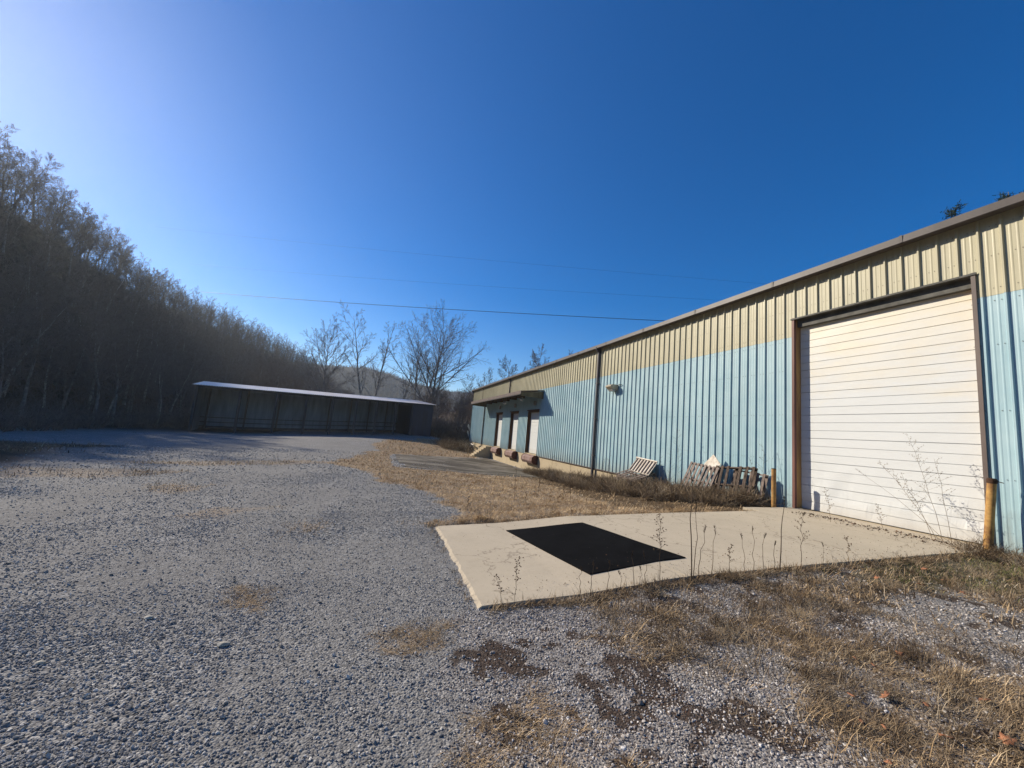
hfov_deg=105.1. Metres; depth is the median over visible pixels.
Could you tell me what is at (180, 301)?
woodland tree
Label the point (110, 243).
woodland tree
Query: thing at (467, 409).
scrub tree
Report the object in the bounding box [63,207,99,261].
woodland tree
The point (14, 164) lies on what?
woodland tree
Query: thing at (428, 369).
bare tree
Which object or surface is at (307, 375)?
woodland tree
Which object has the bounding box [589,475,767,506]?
pallet brush
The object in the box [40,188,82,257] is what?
woodland tree
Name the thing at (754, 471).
pallet
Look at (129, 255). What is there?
woodland tree
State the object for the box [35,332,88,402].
woodland tree
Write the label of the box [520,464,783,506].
wall brush
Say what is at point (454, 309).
overhead cable
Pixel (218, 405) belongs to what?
open shed
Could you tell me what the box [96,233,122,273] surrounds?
woodland tree
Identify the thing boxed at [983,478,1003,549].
bollard
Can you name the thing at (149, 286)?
woodland tree
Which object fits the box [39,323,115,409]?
woodland tree
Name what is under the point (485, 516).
straw clumps
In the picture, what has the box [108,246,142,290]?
woodland tree
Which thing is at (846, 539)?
weed stalk
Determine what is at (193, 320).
woodland tree
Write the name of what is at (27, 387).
woodland tree
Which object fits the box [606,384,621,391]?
wall lamp
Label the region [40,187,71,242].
woodland tree
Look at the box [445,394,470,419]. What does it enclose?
scrub tree
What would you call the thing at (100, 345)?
woodland tree
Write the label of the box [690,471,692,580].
weed stalk
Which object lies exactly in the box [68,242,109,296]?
woodland tree
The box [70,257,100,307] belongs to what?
woodland tree
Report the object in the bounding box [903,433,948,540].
weed stalk
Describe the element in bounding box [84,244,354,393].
hillside wood
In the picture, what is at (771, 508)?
ramp slab
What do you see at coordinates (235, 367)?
woodland tree
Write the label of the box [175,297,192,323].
woodland tree
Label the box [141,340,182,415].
woodland tree
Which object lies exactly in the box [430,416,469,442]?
scrub thicket
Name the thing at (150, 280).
woodland tree
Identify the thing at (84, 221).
woodland tree
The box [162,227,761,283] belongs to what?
overhead cable
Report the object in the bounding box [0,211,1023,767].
ground
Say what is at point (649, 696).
leaf crumbs
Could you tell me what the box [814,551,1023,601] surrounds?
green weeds
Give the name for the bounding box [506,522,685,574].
rubber mat
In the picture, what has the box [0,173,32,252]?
woodland tree
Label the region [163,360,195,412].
woodland tree
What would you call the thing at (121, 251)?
woodland tree
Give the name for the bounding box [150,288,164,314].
woodland tree
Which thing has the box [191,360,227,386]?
woodland tree
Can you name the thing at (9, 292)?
woodland tree
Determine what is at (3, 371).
woodland tree
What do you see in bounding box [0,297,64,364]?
woodland tree
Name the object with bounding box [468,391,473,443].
downpipe
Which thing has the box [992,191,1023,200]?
pine tree
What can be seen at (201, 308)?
woodland tree
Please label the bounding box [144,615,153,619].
stone
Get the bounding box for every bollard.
[771,468,775,506]
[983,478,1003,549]
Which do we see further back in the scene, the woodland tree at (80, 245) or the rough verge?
the woodland tree at (80, 245)
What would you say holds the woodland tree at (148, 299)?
on the ground at (230, 441)
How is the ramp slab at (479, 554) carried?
on the ground at (230, 441)
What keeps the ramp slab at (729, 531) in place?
on the ground at (230, 441)
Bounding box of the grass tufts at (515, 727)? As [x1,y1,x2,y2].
[212,582,660,767]
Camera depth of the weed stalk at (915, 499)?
7.85 m
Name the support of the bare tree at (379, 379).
on the ground at (230, 441)
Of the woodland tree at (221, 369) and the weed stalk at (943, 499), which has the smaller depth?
the weed stalk at (943, 499)
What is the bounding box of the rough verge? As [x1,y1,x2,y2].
[0,429,236,494]
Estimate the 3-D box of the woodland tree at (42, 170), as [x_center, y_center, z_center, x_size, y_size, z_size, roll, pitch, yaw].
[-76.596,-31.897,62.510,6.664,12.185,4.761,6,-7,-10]
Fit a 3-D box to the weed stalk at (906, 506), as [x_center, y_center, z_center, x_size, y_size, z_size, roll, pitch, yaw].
[7.911,2.452,8.053,0.028,1.277,1.428,8,-8,-20]
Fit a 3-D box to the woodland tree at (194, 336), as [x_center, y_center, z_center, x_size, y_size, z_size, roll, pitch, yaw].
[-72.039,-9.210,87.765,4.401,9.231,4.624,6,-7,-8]
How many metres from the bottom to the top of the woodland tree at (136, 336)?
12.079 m
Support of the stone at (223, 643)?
on the ground at (230, 441)
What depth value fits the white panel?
12.88 m
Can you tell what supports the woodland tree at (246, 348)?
on the ground at (230, 441)
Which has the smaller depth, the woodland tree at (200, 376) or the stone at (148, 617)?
the stone at (148, 617)
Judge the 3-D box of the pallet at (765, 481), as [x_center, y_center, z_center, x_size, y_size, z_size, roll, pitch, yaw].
[6.941,3.122,11.570,0.320,1.161,1.163,7,-7,-14]
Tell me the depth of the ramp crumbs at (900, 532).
7.60 m
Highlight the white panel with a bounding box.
[704,454,720,472]
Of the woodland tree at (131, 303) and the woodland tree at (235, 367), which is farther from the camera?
the woodland tree at (131, 303)
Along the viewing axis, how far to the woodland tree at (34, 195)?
54.42 m
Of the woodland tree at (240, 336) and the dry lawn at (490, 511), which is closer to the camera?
the dry lawn at (490, 511)
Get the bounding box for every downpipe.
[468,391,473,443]
[479,407,484,446]
[589,347,600,476]
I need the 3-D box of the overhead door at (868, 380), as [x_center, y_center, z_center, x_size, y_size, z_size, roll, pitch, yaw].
[8.576,0.722,9.197,0.075,5.015,3.522,7,-8,-18]
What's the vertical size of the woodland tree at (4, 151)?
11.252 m
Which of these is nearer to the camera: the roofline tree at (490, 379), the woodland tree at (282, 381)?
the woodland tree at (282, 381)
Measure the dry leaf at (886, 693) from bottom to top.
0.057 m
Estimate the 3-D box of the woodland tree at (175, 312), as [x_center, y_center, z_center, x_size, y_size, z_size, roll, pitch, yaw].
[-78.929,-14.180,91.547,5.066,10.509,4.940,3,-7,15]
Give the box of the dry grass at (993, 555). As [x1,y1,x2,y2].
[933,535,1023,567]
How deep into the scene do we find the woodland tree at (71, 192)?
69.75 m
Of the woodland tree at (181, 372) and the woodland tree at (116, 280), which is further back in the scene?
the woodland tree at (116, 280)
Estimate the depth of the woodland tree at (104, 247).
84.71 m
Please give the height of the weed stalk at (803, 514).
0.786 m
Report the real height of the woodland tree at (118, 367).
11.001 m
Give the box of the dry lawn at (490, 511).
[7,438,867,577]
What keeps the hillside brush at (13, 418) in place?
on the ground at (230, 441)
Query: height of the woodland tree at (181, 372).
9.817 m
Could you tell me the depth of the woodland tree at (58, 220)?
57.86 m
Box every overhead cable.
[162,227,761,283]
[197,264,708,299]
[207,292,662,320]
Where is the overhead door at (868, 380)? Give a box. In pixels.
[801,290,984,543]
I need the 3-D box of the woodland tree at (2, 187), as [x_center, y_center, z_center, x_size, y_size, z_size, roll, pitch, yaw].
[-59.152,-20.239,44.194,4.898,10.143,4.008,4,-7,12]
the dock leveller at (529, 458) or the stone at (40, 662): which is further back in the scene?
the dock leveller at (529, 458)
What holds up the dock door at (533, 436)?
in the warehouse
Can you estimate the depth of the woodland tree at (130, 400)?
50.84 m
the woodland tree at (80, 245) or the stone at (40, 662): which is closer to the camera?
the stone at (40, 662)
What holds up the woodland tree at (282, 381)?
on the ground at (230, 441)
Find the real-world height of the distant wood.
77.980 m
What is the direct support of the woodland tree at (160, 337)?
on the ground at (230, 441)
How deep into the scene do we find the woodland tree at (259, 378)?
65.67 m
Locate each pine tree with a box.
[940,199,967,219]
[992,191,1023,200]
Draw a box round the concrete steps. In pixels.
[469,446,490,457]
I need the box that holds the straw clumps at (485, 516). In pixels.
[434,505,713,524]
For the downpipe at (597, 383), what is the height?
7.029 m
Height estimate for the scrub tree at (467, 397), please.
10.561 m
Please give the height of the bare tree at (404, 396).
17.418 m
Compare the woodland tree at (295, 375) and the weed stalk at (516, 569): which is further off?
the woodland tree at (295, 375)
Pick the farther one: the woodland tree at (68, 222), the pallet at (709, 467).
the woodland tree at (68, 222)
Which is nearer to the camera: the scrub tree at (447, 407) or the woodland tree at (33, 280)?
the woodland tree at (33, 280)
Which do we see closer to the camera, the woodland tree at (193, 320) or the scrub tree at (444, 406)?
the scrub tree at (444, 406)
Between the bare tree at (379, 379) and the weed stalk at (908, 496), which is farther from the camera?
the bare tree at (379, 379)
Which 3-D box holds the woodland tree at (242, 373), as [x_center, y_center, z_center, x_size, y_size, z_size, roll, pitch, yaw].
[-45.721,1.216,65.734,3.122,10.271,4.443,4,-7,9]
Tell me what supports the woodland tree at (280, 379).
on the ground at (230, 441)
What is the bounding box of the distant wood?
[293,362,472,415]
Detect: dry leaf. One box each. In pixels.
[879,691,890,697]
[998,732,1016,745]
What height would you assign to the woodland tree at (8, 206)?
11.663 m
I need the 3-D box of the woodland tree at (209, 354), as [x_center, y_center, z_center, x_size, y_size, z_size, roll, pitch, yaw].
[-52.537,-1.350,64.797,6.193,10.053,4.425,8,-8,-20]
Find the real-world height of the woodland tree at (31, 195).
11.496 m
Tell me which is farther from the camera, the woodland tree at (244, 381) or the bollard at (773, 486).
the woodland tree at (244, 381)
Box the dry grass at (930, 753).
[551,554,1023,767]
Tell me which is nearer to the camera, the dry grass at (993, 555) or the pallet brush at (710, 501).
the dry grass at (993, 555)
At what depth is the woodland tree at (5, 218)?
42.94 m
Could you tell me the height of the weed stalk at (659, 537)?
0.873 m
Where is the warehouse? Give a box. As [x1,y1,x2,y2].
[467,192,1023,555]
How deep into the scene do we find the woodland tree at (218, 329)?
97.81 m
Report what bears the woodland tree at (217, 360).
on the ground at (230, 441)
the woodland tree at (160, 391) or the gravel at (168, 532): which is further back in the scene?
the woodland tree at (160, 391)
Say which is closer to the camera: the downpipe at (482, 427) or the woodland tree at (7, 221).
the downpipe at (482, 427)
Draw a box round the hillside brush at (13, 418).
[0,195,396,431]
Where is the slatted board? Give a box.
[629,457,657,475]
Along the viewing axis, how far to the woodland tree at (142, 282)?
88.62 m
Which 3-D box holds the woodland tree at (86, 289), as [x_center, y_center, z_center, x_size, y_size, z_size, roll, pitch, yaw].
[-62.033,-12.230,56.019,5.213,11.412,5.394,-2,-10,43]
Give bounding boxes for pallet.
[616,469,655,480]
[681,461,720,488]
[711,465,757,495]
[731,469,768,505]
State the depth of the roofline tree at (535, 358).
73.26 m
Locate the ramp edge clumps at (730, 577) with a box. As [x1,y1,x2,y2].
[554,551,989,606]
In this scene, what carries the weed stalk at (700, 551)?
on the ground at (230, 441)
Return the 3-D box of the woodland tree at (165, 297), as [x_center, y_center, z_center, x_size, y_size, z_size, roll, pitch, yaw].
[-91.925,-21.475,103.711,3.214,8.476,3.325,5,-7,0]
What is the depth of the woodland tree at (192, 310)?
106.29 m
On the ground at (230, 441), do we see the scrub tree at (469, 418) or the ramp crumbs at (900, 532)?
the scrub tree at (469, 418)
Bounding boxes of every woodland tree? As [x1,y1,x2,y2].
[0,122,20,159]
[0,136,29,197]
[0,144,22,182]
[0,146,51,219]
[0,157,28,195]
[0,167,14,210]
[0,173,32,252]
[0,181,28,244]
[0,201,19,270]
[0,203,19,233]
[0,252,60,345]
[0,275,57,384]
[0,289,90,396]
[0,292,76,425]
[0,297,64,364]
[0,314,41,397]
[4,148,65,197]
[10,182,59,242]
[11,158,56,223]
[12,168,50,218]
[13,328,92,424]
[16,181,51,218]
[21,187,75,262]
[26,226,81,293]
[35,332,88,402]
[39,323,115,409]
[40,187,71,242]
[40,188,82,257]
[41,177,82,239]
[54,210,95,281]
[54,259,106,332]
[59,202,99,266]
[62,312,132,410]
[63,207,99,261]
[67,211,103,259]
[67,309,125,425]
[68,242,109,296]
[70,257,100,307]
[75,215,102,258]
[78,307,125,403]
[80,212,112,264]
[80,324,148,425]
[87,228,113,270]
[89,229,125,266]
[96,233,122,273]
[97,223,126,270]
[98,261,124,297]
[99,264,140,309]
[101,263,122,299]
[102,344,157,421]
[104,266,126,306]
[105,243,139,293]
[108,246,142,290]
[108,254,135,281]
[111,236,136,271]
[112,236,139,266]
[116,289,148,329]
[117,320,163,404]
[120,343,166,412]
[120,354,152,418]
[126,267,150,305]
[127,278,157,323]
[128,268,155,304]
[130,267,163,311]
[132,326,184,402]
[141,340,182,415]
[143,284,157,327]
[144,349,179,425]
[147,274,168,305]
[149,302,172,332]
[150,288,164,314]
[155,297,172,332]
[159,287,187,323]
[159,289,169,305]
[159,302,185,339]
[160,339,197,405]
[162,354,203,414]
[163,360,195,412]
[171,294,190,327]
[171,349,216,400]
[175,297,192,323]
[176,365,221,411]
[180,299,201,332]
[181,306,206,344]
[183,323,204,360]
[186,313,209,345]
[189,353,225,402]
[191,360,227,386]
[196,303,214,339]
[198,307,217,337]
[203,355,228,382]
[204,358,238,382]
[212,324,232,362]
[217,358,242,383]
[224,361,247,382]
[224,362,254,383]
[225,326,244,351]
[228,325,250,361]
[231,370,261,385]
[232,369,252,384]
[241,340,252,358]
[241,355,275,386]
[246,343,267,362]
[254,360,285,387]
[254,361,294,388]
[268,363,296,388]
[280,369,301,389]
[283,367,305,389]
[284,365,302,388]
[294,373,316,390]
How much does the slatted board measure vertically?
0.662 m
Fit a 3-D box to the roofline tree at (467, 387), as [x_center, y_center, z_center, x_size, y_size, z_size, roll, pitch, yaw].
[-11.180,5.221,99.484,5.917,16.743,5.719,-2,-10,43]
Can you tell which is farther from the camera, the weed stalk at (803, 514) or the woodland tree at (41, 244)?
the woodland tree at (41, 244)
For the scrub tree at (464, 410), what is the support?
on the ground at (230, 441)
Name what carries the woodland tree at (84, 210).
on the ground at (230, 441)
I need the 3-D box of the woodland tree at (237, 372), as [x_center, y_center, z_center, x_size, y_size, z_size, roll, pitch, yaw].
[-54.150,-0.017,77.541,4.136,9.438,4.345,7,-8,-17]
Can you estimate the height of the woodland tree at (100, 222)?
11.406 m
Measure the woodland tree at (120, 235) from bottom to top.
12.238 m
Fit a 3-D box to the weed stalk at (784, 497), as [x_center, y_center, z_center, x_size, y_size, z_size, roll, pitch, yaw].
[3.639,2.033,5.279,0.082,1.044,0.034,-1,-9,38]
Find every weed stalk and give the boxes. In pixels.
[494,574,503,606]
[514,556,523,606]
[650,513,667,583]
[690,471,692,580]
[693,502,697,579]
[698,525,706,579]
[725,544,733,574]
[779,496,785,571]
[795,513,808,564]
[844,536,851,562]
[857,470,944,542]
[878,463,936,540]
[900,473,931,538]
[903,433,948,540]
[934,458,955,542]
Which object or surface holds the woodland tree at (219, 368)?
on the ground at (230, 441)
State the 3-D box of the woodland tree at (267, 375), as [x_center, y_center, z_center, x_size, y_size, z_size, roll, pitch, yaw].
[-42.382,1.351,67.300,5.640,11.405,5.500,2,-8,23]
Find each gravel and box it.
[0,445,585,607]
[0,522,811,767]
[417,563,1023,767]
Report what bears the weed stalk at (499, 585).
on the ground at (230, 441)
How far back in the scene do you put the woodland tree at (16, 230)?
39.77 m
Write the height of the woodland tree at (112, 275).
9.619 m
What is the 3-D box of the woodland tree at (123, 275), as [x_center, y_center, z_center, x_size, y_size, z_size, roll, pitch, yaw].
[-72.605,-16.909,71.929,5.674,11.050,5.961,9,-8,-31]
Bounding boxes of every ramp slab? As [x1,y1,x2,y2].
[435,516,685,608]
[567,512,877,578]
[710,511,997,560]
[743,507,808,510]
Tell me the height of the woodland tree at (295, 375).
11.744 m
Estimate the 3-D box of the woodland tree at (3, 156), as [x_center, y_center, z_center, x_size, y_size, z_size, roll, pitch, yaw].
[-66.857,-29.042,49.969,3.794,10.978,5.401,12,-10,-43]
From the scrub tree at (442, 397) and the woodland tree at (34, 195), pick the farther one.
the scrub tree at (442, 397)
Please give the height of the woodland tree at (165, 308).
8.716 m
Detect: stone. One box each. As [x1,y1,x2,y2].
[33,660,45,664]
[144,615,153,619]
[217,641,230,646]
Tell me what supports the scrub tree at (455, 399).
on the ground at (230, 441)
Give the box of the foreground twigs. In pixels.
[779,635,1023,767]
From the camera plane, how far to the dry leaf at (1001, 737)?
2.37 m
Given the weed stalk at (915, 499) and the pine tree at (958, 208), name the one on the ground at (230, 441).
the pine tree at (958, 208)
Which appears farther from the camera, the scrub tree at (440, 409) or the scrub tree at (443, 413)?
the scrub tree at (443, 413)
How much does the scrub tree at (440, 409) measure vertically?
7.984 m
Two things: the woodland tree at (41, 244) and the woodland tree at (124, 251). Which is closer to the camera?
the woodland tree at (41, 244)
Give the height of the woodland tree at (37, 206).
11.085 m
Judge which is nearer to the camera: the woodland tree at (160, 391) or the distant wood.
the woodland tree at (160, 391)
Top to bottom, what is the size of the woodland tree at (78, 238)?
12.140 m
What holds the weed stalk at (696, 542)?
on the ground at (230, 441)
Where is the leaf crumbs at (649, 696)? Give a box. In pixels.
[429,596,1021,767]
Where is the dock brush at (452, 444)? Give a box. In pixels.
[430,434,477,452]
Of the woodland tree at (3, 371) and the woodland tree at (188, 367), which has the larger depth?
the woodland tree at (188, 367)
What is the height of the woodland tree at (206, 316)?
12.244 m
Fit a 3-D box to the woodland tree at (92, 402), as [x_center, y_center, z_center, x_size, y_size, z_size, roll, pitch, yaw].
[-49.120,-3.410,45.993,4.908,12.215,4.787,2,-8,20]
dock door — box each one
[496,415,502,446]
[511,413,518,449]
[528,412,538,453]
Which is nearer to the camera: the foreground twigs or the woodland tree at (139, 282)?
the foreground twigs
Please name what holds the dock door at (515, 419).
in the warehouse
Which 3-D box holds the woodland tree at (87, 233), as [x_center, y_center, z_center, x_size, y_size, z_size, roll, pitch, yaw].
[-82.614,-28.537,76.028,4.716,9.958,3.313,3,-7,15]
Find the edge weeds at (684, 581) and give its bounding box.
[423,507,1002,616]
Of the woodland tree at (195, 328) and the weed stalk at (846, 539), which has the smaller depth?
the weed stalk at (846, 539)
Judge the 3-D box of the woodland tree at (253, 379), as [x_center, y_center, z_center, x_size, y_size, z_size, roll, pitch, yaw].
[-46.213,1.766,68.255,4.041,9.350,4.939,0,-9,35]
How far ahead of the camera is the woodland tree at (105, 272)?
74.83 m
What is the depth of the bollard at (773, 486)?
10.62 m
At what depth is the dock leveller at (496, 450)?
36.55 m
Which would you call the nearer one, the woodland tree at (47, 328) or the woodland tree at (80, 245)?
the woodland tree at (47, 328)
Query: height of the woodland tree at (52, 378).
8.596 m
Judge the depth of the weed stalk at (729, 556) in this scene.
4.99 m
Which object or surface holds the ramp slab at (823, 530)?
on the ground at (230, 441)
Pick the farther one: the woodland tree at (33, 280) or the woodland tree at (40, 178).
the woodland tree at (40, 178)
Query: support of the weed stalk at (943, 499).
on the ground at (230, 441)
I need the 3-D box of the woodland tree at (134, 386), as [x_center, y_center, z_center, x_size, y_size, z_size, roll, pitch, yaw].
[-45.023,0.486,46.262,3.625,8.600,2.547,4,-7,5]
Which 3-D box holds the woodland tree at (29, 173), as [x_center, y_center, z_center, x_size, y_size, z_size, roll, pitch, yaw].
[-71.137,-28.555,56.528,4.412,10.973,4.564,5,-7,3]
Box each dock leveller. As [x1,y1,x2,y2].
[490,447,500,454]
[504,450,516,458]
[521,453,537,464]
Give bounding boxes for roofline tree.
[459,374,475,417]
[476,367,496,388]
[498,356,518,378]
[530,343,549,366]
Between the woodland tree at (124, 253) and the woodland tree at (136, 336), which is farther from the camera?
the woodland tree at (124, 253)
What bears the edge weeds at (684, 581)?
on the ground at (230, 441)
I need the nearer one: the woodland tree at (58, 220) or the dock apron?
the dock apron
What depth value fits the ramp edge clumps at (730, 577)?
4.91 m
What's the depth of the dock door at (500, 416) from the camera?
38.48 m
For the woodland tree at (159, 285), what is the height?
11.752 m
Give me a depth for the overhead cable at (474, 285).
67.95 m
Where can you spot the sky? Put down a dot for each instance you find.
(755, 142)
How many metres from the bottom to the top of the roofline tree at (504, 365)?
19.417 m
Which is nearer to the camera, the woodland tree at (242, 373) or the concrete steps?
the concrete steps
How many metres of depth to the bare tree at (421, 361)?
68.60 m
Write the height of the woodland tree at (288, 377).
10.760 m
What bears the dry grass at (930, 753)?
on the ground at (230, 441)
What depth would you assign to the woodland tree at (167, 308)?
87.14 m
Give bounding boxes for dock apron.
[393,454,539,477]
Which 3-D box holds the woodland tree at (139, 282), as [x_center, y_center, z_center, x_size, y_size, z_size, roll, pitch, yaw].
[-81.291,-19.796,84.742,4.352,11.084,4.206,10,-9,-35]
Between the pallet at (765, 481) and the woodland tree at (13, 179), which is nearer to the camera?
the pallet at (765, 481)
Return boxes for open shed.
[187,381,434,436]
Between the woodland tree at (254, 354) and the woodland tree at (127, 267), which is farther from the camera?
the woodland tree at (254, 354)
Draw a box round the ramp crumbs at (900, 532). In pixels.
[463,511,962,593]
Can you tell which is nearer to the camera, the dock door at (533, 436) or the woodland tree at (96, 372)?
the dock door at (533, 436)
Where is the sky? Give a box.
[0,0,1023,392]
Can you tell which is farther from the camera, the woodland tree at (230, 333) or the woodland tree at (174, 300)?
the woodland tree at (230, 333)
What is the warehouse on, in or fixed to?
on the ground at (230, 441)
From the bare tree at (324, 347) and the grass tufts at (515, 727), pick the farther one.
the bare tree at (324, 347)
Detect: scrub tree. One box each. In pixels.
[423,377,451,419]
[431,391,445,418]
[439,391,453,418]
[439,394,450,419]
[440,397,455,420]
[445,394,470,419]
[448,388,470,421]
[451,399,469,422]
[456,387,475,420]
[458,396,471,421]
[465,399,471,423]
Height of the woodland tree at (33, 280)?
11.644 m
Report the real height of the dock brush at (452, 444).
2.274 m
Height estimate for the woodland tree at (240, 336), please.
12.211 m
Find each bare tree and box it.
[295,313,362,391]
[334,300,402,396]
[380,299,491,407]
[398,311,464,401]
[399,335,429,399]
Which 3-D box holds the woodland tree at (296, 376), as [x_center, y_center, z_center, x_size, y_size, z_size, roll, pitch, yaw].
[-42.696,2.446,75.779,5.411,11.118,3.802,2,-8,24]
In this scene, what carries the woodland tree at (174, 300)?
on the ground at (230, 441)
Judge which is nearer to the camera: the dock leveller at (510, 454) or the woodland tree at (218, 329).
the dock leveller at (510, 454)
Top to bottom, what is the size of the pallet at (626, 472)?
0.524 m
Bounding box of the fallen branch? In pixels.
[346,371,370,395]

